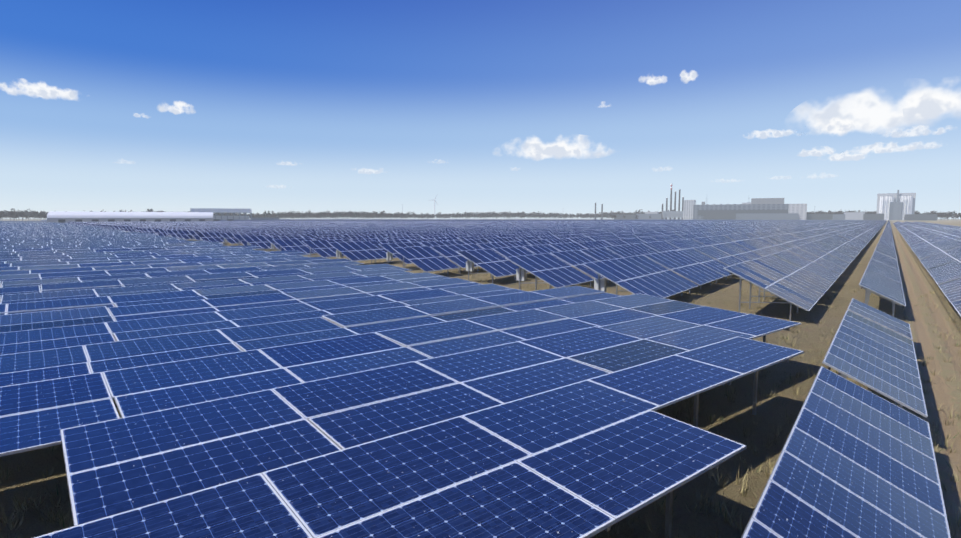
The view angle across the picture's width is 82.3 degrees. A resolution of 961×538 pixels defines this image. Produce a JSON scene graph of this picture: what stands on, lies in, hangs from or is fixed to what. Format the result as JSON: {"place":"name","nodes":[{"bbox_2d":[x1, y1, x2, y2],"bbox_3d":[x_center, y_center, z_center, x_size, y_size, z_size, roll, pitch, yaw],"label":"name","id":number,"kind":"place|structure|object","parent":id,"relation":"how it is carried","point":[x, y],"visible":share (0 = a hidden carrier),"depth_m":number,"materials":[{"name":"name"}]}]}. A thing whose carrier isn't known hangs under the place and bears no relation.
{"place":"outdoors","nodes":[
{"label":"outdoors","id":0,"kind":"place"},
{"bbox_2d":[0,219,960,537],"bbox_3d":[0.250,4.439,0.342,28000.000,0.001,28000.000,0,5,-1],"label":"ground","id":1,"kind":"structure","parent":0,"point":[22,481],"depth_m":12.53,"materials":[{"name":"soil"}]},
{"bbox_2d":[47,212,232,222],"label":"long shed","id":2,"kind":"object","parent":1,"relation":"on","point":[62,217],"visible":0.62,"depth_m":494.64,"materials":[{"name":"grey metal"}]},
{"bbox_2d":[190,208,279,219],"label":"shed canopy","id":3,"kind":"object","parent":1,"relation":"on","point":[216,211],"visible":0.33,"depth_m":890.77,"materials":[{"name":"grey metal"}]},
{"bbox_2d":[0,221,803,537],"bbox_3d":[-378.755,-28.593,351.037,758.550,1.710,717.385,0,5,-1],"label":"solar array","id":4,"kind":"object","parent":1,"relation":"on","point":[250,391],"visible":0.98,"depth_m":9.44,"materials":[{"name":"blue glass"}]},
{"bbox_2d":[0,272,960,537],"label":"grass tufts","id":5,"kind":"object","parent":1,"relation":"on","point":[662,508],"visible":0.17,"depth_m":10.47,"materials":[{"name":"plant"}]},
{"bbox_2d":[0,211,960,220],"bbox_3d":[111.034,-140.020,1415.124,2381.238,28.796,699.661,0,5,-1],"label":"distant trees","id":6,"kind":"object","parent":1,"relation":"on","point":[339,214],"visible":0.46,"depth_m":1555.32,"materials":[{"name":"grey plant"}]},
{"bbox_2d":[0,208,960,219],"bbox_3d":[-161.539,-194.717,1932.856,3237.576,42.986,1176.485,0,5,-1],"label":"treeline","id":7,"kind":"object","parent":1,"relation":"on","point":[510,215],"visible":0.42,"depth_m":2020.46,"materials":[{"name":"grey plant"}]},
{"bbox_2d":[41,219,950,537],"bbox_3d":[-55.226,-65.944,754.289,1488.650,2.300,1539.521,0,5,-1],"label":"solar array","id":8,"kind":"object","parent":1,"relation":"on","point":[855,461],"visible":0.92,"depth_m":29.23,"materials":[{"name":"blue glass"}]},
{"bbox_2d":[594,183,936,220],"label":"factory","id":9,"kind":"structure","parent":1,"relation":"on","point":[766,209],"depth_m":1310.99,"materials":[{"name":"grey"}]},
{"bbox_2d":[876,190,915,219],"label":"silos","id":10,"kind":"object","parent":1,"relation":"on","point":[895,206],"visible":0.85,"depth_m":1385.78,"materials":[{"name":"grey metal"}]},
{"bbox_2d":[890,221,960,537],"bbox_3d":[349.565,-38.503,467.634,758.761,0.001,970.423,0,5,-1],"label":"dirt track","id":11,"kind":"structure","parent":1,"relation":"on","point":[916,284],"depth_m":16.93,"materials":[{"name":"brown soil"}]},
{"bbox_2d":[893,221,960,315],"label":"solar array","id":12,"kind":"object","parent":1,"relation":"on","point":[941,262],"visible":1,"depth_m":53.87,"materials":[{"name":"blue glass"}]},
{"bbox_2d":[0,71,960,173],"bbox_3d":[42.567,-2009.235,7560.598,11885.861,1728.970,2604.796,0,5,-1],"label":"cloud","id":13,"kind":"structure","parent":0,"point":[868,111],"depth_m":7198.02,"materials":[{"name":"white"}]},
{"bbox_2d":[0,0,960,218],"label":"sky","id":14,"kind":"structure","parent":0,"point":[424,94],"materials":[{"name":"blue"}]}
]}

